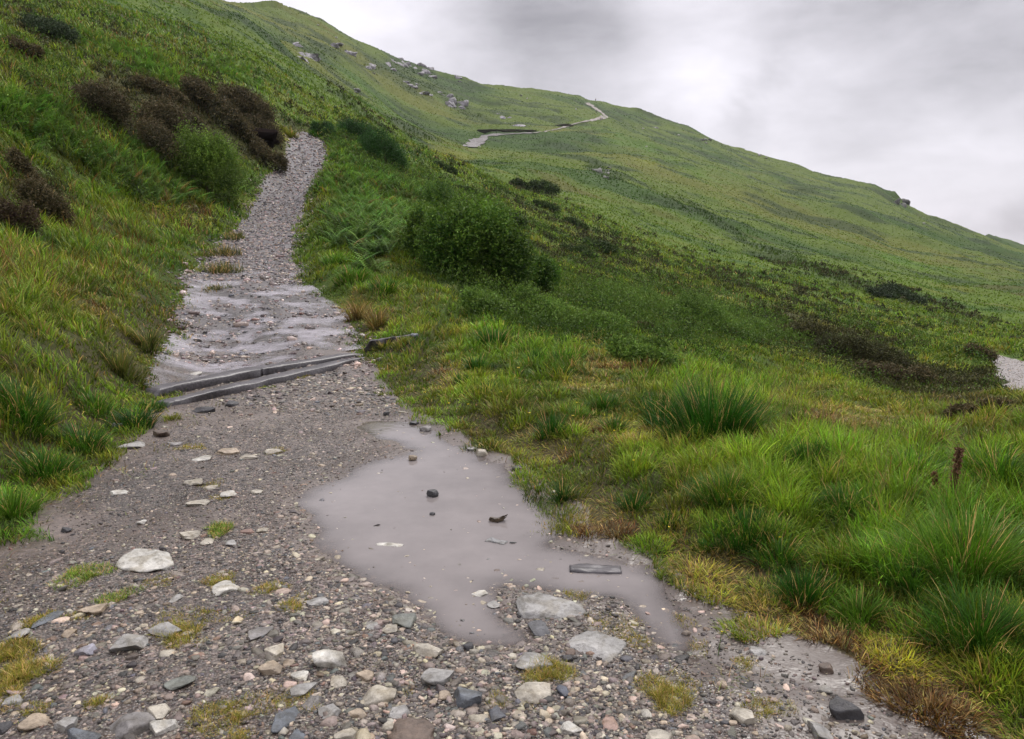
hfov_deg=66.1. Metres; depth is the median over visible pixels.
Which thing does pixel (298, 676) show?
stone
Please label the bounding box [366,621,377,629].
stone
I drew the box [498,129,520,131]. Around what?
cut bank
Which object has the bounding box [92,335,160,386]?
grass tussock
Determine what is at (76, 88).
heather bush
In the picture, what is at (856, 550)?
grass tussock
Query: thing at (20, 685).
grass tuft
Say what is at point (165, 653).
stone
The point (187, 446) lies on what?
grass tuft
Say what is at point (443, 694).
stone
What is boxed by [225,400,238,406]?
stone
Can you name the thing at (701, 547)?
grass tussock
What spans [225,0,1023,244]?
sky
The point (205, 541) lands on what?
stone
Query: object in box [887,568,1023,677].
grass tussock
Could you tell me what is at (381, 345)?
grass tussock
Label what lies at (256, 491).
stone
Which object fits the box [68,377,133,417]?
grass tussock
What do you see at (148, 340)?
grass tussock
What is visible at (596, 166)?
hill grass
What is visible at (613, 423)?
grass tussock
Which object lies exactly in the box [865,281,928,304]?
heather bush
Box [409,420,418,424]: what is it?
stone
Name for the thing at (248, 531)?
stone
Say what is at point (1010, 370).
path gravel
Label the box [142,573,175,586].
grass tuft
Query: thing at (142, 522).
stone
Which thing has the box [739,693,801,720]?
grass tuft
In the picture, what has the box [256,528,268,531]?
stone
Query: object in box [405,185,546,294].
willow bush
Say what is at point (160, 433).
stone
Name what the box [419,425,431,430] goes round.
stone
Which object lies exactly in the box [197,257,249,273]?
grass tuft
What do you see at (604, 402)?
grass tussock
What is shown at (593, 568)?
plank
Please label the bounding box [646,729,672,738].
stone
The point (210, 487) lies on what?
stone
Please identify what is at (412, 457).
stone
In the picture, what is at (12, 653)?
grass tuft
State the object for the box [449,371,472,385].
grass tussock
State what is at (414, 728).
stone
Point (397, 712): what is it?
stone
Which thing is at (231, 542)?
stone
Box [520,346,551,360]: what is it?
rush tussock
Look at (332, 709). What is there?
stone
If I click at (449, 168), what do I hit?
heather bush
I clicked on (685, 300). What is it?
shrub
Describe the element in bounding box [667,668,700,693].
grass tuft
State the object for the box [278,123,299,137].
grass tussock
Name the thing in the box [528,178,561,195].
heather bush
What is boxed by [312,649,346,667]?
stone
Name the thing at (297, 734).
stone
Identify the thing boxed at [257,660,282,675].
stone
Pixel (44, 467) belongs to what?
grass tussock
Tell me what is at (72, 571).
grass tuft
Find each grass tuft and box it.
[0,632,47,663]
[0,652,64,691]
[0,671,36,712]
[14,698,55,725]
[18,607,55,628]
[43,559,118,589]
[58,612,94,620]
[82,694,116,710]
[90,583,144,603]
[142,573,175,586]
[147,616,205,649]
[157,605,252,622]
[172,443,207,449]
[181,689,286,736]
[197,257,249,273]
[200,478,224,487]
[200,570,238,590]
[201,242,244,256]
[201,282,232,292]
[204,518,234,540]
[221,724,258,738]
[222,230,247,240]
[246,579,290,594]
[264,684,322,712]
[273,591,311,613]
[483,689,508,708]
[518,651,579,683]
[563,588,596,599]
[584,611,647,633]
[609,625,654,649]
[633,667,696,719]
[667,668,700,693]
[672,613,695,628]
[687,638,707,657]
[730,655,759,670]
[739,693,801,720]
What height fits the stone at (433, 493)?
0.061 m
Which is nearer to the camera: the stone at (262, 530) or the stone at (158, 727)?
the stone at (158, 727)
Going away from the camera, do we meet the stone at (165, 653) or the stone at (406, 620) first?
the stone at (165, 653)
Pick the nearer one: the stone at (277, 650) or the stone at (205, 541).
the stone at (277, 650)
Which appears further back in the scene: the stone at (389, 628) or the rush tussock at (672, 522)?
the rush tussock at (672, 522)
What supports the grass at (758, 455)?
on the hillside
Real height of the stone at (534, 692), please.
0.051 m
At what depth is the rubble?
17.70 m
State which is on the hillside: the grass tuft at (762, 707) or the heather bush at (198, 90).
the heather bush at (198, 90)
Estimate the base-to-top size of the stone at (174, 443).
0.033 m
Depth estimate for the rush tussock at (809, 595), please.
3.56 m
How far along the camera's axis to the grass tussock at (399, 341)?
10.88 m
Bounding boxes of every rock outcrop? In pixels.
[293,42,320,62]
[330,43,356,56]
[366,63,375,73]
[386,59,397,70]
[397,57,411,67]
[403,81,418,88]
[413,62,436,78]
[420,91,444,95]
[445,94,468,109]
[496,113,525,126]
[592,166,610,178]
[894,198,910,207]
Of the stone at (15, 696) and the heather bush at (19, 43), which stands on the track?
the stone at (15, 696)
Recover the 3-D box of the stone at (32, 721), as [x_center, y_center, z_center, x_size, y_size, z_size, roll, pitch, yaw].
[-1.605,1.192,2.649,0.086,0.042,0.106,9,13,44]
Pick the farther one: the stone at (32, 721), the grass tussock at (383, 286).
the grass tussock at (383, 286)
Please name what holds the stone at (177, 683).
on the track
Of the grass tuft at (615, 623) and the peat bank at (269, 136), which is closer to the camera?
the grass tuft at (615, 623)
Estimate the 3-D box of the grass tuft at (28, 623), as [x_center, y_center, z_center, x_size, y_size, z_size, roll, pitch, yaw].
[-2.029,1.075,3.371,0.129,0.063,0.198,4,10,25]
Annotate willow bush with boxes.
[165,112,252,211]
[309,119,336,135]
[334,116,376,139]
[356,121,410,168]
[391,194,442,262]
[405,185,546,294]
[416,176,464,208]
[504,252,563,290]
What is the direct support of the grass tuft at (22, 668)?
on the track
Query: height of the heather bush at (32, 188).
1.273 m
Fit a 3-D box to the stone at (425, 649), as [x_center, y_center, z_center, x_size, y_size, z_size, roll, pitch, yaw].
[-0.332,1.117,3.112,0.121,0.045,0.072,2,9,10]
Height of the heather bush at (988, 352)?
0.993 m
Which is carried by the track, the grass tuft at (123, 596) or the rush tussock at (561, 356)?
the grass tuft at (123, 596)
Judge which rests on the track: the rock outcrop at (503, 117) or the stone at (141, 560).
the stone at (141, 560)
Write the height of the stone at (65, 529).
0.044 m
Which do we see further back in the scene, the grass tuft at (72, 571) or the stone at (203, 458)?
the stone at (203, 458)
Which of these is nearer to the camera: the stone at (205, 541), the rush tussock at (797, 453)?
the stone at (205, 541)
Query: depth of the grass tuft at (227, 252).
21.41 m
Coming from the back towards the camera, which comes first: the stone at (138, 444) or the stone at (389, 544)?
the stone at (138, 444)
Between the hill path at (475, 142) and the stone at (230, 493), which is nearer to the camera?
the stone at (230, 493)
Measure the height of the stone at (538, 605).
0.070 m
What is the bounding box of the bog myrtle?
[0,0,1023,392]
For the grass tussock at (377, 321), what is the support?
on the hillside
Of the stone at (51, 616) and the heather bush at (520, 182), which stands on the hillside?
the heather bush at (520, 182)
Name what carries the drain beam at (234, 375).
on the track
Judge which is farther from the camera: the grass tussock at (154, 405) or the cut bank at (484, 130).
the cut bank at (484, 130)
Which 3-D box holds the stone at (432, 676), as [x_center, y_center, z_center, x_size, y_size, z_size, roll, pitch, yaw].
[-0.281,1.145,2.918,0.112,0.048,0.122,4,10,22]
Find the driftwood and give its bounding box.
[489,514,507,522]
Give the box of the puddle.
[300,422,679,643]
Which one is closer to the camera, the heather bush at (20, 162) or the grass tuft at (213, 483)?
the grass tuft at (213, 483)
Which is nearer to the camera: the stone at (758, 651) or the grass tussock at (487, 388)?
the stone at (758, 651)
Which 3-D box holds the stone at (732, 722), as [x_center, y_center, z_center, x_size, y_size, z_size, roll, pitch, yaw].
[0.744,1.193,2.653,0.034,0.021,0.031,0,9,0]
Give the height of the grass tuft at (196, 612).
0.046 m
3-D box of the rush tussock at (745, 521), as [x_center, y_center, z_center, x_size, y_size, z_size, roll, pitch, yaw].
[1.242,0.823,4.102,0.594,0.260,0.507,0,9,0]
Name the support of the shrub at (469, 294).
on the hillside
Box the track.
[0,131,1012,738]
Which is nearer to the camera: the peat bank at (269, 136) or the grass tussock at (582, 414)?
the grass tussock at (582, 414)
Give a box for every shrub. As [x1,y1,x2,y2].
[455,285,515,318]
[508,280,577,327]
[565,307,631,335]
[604,332,684,368]
[665,289,732,327]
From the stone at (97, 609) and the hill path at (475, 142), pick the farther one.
the hill path at (475, 142)
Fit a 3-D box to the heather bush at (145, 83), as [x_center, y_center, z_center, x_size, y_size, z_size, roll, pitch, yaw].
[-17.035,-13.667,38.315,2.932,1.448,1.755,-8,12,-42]
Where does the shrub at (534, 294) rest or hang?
on the hillside
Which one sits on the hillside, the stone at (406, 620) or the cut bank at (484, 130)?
the cut bank at (484, 130)
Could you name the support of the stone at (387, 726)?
on the track
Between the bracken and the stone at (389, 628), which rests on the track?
the stone at (389, 628)
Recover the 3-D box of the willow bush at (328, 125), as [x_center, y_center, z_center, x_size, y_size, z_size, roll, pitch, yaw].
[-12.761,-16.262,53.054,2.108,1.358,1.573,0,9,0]
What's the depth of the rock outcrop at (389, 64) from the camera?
353.82 m
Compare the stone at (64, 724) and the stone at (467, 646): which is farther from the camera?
the stone at (467, 646)
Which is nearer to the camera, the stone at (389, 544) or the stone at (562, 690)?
the stone at (562, 690)
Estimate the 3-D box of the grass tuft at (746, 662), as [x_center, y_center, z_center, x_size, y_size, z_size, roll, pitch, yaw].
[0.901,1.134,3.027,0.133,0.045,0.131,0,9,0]
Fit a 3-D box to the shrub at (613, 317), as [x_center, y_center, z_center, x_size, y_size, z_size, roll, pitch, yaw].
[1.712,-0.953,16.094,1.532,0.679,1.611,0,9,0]
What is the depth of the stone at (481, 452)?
6.02 m
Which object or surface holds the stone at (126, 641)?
on the track
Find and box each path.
[463,132,533,147]
[534,102,607,132]
[993,356,1023,391]
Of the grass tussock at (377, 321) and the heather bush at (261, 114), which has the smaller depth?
the grass tussock at (377, 321)
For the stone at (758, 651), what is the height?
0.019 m
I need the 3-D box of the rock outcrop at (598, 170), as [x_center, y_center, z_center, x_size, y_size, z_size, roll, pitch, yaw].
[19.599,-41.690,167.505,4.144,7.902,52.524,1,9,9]
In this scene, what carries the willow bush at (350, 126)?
on the hillside
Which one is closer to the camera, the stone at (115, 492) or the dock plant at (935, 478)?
the dock plant at (935, 478)
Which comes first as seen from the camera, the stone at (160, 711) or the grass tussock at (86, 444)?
the stone at (160, 711)
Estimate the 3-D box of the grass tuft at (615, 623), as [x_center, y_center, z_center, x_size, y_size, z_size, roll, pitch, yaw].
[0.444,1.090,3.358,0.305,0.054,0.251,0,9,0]
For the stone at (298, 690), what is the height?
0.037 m
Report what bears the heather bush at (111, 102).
on the hillside
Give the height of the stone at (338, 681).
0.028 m
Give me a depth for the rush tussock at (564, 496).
4.95 m
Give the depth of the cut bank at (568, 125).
314.74 m
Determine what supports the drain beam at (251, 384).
on the track
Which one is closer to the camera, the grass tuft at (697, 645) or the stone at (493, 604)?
the grass tuft at (697, 645)
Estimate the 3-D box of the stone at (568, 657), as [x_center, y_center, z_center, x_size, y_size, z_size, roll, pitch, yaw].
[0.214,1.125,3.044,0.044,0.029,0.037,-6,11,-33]
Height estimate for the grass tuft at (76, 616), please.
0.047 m
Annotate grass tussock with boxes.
[0,370,69,442]
[0,438,89,484]
[0,477,55,521]
[42,417,119,454]
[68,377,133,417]
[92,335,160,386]
[118,323,172,354]
[131,396,170,413]
[161,412,181,421]
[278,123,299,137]
[308,130,322,137]
[318,250,350,267]
[328,262,372,285]
[332,296,381,321]
[361,274,405,295]
[361,305,392,329]
[370,340,392,351]
[389,335,414,351]
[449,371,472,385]
[459,351,494,372]
[474,378,506,395]
[559,403,594,419]
[579,388,628,411]
[597,411,633,431]
[673,464,778,510]
[687,534,719,554]
[738,530,818,574]
[809,477,888,523]
[814,526,903,571]
[820,581,902,636]
[855,482,1023,593]
[858,546,971,614]
[867,442,965,480]
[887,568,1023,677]
[941,437,1023,489]
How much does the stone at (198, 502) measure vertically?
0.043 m
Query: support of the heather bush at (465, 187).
on the hillside
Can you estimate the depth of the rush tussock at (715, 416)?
5.90 m
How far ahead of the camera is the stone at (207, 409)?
7.55 m
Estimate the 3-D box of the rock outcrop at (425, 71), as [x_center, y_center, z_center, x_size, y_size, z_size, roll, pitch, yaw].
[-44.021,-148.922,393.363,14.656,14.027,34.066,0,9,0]
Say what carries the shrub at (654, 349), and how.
on the hillside
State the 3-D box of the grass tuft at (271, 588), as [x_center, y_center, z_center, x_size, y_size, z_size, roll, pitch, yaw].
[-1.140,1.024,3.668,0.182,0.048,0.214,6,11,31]
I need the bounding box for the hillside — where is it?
[0,0,1023,738]
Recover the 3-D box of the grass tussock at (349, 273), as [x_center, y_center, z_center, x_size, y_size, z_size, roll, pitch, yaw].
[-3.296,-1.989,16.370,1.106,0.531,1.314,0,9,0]
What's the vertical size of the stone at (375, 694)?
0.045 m
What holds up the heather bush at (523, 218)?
on the hillside
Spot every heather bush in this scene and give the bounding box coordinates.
[0,195,46,236]
[3,144,46,184]
[4,35,46,61]
[12,170,78,227]
[15,11,84,45]
[68,82,104,115]
[72,72,189,166]
[127,73,191,104]
[134,90,213,143]
[179,73,258,143]
[213,81,289,146]
[249,134,290,174]
[433,160,460,174]
[456,184,478,193]
[506,209,527,229]
[510,177,530,189]
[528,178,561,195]
[533,199,561,212]
[559,242,600,258]
[562,215,588,230]
[582,235,620,255]
[632,320,656,332]
[773,318,846,341]
[813,326,917,368]
[853,359,938,384]
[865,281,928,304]
[941,395,1014,417]
[963,342,999,362]
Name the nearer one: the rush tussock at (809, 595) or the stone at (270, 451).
the rush tussock at (809, 595)
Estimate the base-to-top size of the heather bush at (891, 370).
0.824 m
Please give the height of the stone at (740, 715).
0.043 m
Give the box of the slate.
[485,537,507,544]
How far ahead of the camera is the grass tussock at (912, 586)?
3.43 m
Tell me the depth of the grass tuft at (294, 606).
3.50 m
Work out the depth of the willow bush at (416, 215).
19.87 m
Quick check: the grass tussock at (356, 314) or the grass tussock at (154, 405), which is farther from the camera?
the grass tussock at (356, 314)
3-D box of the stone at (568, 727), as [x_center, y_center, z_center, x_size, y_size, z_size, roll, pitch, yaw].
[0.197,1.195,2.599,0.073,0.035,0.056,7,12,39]
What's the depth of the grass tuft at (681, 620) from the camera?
3.41 m
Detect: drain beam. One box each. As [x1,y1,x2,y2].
[144,353,359,396]
[156,357,362,407]
[365,334,408,352]
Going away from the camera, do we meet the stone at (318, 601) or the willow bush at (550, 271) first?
the stone at (318, 601)
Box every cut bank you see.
[477,129,498,132]
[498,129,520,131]
[518,129,536,131]
[556,123,574,126]
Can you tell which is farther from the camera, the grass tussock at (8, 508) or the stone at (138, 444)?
the stone at (138, 444)
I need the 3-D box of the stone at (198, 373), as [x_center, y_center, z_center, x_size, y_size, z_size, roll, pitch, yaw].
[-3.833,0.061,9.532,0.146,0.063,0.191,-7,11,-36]
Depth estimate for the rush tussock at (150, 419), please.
6.88 m
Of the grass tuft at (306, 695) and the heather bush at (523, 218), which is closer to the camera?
the grass tuft at (306, 695)
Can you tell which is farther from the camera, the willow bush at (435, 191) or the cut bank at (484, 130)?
the cut bank at (484, 130)
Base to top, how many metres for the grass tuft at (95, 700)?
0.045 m
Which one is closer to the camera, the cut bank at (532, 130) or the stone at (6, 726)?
the stone at (6, 726)
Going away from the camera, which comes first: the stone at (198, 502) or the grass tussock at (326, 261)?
the stone at (198, 502)
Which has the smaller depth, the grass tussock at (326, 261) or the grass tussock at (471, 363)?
the grass tussock at (471, 363)
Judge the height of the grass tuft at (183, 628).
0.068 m
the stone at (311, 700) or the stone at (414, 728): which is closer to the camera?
the stone at (414, 728)
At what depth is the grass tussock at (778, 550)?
3.88 m
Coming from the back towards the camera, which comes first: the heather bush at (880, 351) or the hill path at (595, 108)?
the hill path at (595, 108)
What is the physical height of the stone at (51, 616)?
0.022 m
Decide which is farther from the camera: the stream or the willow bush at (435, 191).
the willow bush at (435, 191)
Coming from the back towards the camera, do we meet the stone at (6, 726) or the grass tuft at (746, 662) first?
the grass tuft at (746, 662)
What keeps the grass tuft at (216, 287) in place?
on the track
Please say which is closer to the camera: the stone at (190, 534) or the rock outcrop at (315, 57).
the stone at (190, 534)
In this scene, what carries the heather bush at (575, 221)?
on the hillside
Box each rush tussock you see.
[99,403,170,430]
[469,323,515,346]
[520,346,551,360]
[526,407,576,440]
[539,473,585,503]
[546,345,584,362]
[613,489,651,512]
[629,380,692,428]
[635,368,789,442]
[650,509,683,529]
[696,498,797,554]
[763,558,854,610]
[780,431,835,469]
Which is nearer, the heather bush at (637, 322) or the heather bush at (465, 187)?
the heather bush at (637, 322)
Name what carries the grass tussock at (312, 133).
on the track
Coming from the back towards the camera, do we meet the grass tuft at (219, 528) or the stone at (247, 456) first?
the stone at (247, 456)
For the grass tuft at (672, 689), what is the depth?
2.80 m
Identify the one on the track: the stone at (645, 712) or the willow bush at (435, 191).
the stone at (645, 712)
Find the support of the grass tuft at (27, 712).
on the track
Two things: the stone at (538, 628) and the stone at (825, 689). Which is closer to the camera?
the stone at (825, 689)
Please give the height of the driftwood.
0.063 m
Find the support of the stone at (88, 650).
on the track
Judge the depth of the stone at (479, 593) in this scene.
3.66 m
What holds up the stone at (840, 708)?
on the track
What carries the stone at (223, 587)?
on the track
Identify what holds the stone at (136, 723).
on the track
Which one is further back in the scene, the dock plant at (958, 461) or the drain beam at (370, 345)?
the drain beam at (370, 345)
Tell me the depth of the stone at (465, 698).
2.76 m
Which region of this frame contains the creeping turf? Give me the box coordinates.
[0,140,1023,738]
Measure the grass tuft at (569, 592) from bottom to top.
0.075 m
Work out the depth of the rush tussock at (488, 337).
11.38 m
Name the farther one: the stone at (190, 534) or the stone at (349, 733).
the stone at (190, 534)
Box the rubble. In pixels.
[151,123,390,369]
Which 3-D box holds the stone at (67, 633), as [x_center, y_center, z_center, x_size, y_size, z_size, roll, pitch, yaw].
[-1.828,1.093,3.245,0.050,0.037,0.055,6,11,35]
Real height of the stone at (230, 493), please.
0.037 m
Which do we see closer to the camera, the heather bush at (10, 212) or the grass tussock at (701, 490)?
the grass tussock at (701, 490)
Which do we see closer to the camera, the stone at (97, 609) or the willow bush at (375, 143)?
the stone at (97, 609)
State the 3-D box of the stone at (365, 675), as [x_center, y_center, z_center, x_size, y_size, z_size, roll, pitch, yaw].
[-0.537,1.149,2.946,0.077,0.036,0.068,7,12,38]
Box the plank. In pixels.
[569,563,621,573]
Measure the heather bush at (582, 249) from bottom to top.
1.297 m
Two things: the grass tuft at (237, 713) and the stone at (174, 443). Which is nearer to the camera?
the grass tuft at (237, 713)
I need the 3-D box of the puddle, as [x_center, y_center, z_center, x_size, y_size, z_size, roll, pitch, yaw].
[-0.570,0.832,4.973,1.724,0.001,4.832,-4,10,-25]
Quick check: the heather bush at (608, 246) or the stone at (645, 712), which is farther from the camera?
the heather bush at (608, 246)
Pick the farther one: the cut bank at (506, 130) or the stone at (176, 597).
the cut bank at (506, 130)
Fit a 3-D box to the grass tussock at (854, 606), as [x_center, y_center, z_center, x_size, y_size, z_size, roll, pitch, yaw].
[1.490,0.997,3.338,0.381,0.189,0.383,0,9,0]
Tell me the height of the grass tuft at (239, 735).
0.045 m
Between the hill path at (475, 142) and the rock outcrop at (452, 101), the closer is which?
the hill path at (475, 142)
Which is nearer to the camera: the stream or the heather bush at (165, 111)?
the stream
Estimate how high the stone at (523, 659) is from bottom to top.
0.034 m
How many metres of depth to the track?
4.05 m
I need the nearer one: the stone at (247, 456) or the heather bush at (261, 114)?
the stone at (247, 456)
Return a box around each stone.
[0,721,13,734]
[1,694,22,705]
[5,628,30,640]
[17,713,51,731]
[31,610,63,628]
[53,717,77,732]
[61,527,71,532]
[61,628,76,637]
[67,727,101,738]
[74,643,96,656]
[77,603,107,614]
[108,633,148,651]
[109,490,127,495]
[109,711,155,737]
[115,548,173,572]
[116,441,144,448]
[136,520,146,523]
[147,622,181,637]
[147,703,170,719]
[149,719,177,735]
[153,430,169,436]
[159,649,175,657]
[163,675,195,690]
[167,442,182,445]
[169,594,183,602]
[179,530,200,538]
[184,478,202,484]
[185,499,209,505]
[190,371,201,375]
[192,406,215,412]
[192,455,211,461]
[199,538,214,544]
[203,485,217,490]
[212,580,239,595]
[215,448,239,455]
[220,490,236,496]
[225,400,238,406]
[225,539,236,545]
[239,454,257,459]
[239,529,253,533]
[248,626,272,639]
[250,489,262,493]
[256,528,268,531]
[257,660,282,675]
[264,448,282,454]
[264,643,283,656]
[271,706,299,732]
[288,728,305,738]
[290,671,308,681]
[290,682,317,696]
[302,695,321,709]
[303,596,328,605]
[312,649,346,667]
[318,703,341,718]
[330,675,346,688]
[334,727,356,738]
[348,708,365,718]
[356,669,373,681]
[362,685,396,706]
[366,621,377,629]
[376,542,403,546]
[381,721,393,730]
[382,624,397,632]
[387,718,434,738]
[388,704,410,718]
[392,613,416,628]
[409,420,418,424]
[409,455,416,460]
[414,643,443,656]
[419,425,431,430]
[421,668,454,685]
[426,489,438,497]
[438,690,450,699]
[454,687,481,708]
[463,642,473,650]
[471,590,487,596]
[476,449,487,456]
[487,600,499,607]
[488,705,505,721]
[512,465,522,469]
[514,652,552,670]
[514,682,550,703]
[516,591,585,618]
[528,620,550,636]
[556,684,568,697]
[560,721,583,734]
[562,655,572,661]
[568,631,626,661]
[641,708,651,717]
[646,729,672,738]
[720,720,728,724]
[729,706,754,724]
[729,720,736,725]
[749,646,766,655]
[807,720,833,738]
[818,662,833,673]
[818,684,832,693]
[829,695,864,719]
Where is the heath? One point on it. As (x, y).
(954, 378)
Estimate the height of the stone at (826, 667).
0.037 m
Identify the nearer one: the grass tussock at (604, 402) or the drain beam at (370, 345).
the grass tussock at (604, 402)
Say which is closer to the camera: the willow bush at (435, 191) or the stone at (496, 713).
the stone at (496, 713)
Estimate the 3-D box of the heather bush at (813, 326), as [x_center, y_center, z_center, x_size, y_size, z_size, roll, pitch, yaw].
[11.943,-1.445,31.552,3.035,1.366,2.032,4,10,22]
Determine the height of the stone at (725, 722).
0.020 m
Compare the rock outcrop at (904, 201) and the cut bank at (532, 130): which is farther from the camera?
the rock outcrop at (904, 201)
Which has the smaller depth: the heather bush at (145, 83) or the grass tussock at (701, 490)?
the grass tussock at (701, 490)
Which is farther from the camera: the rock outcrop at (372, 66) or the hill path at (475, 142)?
the rock outcrop at (372, 66)
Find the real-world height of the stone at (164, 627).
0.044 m
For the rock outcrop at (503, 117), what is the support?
on the hillside
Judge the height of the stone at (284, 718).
0.025 m
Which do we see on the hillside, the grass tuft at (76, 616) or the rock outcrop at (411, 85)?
the rock outcrop at (411, 85)
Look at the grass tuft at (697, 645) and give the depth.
3.17 m
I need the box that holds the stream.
[146,262,359,387]
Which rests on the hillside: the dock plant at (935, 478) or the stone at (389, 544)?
the dock plant at (935, 478)
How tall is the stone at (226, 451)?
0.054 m
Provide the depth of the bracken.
27.57 m
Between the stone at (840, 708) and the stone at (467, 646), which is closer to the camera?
the stone at (840, 708)
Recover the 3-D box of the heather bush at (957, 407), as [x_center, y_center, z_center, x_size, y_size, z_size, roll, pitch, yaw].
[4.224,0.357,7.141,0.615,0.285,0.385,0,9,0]
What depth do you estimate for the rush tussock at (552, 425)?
6.29 m
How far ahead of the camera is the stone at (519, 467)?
5.63 m
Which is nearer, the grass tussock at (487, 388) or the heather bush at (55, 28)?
the grass tussock at (487, 388)
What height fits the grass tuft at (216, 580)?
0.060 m
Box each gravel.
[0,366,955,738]
[996,357,1023,389]
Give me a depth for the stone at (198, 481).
5.29 m
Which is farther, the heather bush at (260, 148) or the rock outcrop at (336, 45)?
the rock outcrop at (336, 45)
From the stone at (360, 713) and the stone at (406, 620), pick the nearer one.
the stone at (360, 713)
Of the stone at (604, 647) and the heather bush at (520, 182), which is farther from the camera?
the heather bush at (520, 182)
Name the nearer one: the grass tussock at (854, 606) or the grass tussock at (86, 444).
the grass tussock at (854, 606)
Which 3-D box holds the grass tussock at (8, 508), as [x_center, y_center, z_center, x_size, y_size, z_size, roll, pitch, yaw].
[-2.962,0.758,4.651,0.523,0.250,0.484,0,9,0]
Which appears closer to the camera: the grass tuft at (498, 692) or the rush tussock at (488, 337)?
the grass tuft at (498, 692)
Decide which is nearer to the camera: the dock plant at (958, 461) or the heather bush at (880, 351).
the dock plant at (958, 461)
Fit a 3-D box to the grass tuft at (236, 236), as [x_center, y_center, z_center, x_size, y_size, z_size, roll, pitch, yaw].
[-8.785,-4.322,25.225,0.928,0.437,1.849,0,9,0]
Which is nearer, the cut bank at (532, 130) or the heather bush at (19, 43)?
the heather bush at (19, 43)
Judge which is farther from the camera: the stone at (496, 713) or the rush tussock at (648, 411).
the rush tussock at (648, 411)
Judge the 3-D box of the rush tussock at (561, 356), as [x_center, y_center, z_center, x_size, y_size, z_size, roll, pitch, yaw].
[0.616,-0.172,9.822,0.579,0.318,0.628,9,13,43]
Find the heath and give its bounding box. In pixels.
[0,0,1023,395]
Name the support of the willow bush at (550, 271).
on the hillside
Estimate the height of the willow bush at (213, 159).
4.196 m
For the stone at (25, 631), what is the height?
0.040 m
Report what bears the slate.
in the puddle
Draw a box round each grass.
[0,219,1023,738]
[68,0,1023,329]
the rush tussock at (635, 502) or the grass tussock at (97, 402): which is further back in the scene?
the grass tussock at (97, 402)
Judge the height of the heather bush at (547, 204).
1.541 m
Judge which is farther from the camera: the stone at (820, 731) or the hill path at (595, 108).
the hill path at (595, 108)
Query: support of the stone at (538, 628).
on the track
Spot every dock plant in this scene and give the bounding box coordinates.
[931,471,941,495]
[948,447,964,494]
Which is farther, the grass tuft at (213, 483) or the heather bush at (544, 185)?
the heather bush at (544, 185)
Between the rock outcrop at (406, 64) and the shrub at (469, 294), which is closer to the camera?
the shrub at (469, 294)
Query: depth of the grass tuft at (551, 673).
2.94 m
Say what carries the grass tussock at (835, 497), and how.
on the hillside
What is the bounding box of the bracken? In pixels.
[0,8,458,270]
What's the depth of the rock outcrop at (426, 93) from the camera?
322.05 m
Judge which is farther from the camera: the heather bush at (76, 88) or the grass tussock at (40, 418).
the heather bush at (76, 88)
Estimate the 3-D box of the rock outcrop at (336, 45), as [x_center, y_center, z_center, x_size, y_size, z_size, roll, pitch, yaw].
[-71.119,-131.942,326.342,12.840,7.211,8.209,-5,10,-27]
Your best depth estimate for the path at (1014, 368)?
30.54 m
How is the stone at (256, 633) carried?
on the track
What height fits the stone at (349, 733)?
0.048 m
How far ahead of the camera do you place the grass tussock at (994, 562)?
3.52 m
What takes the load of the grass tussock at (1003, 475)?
on the hillside
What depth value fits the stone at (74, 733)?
2.54 m
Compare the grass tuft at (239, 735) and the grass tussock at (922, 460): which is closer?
the grass tuft at (239, 735)

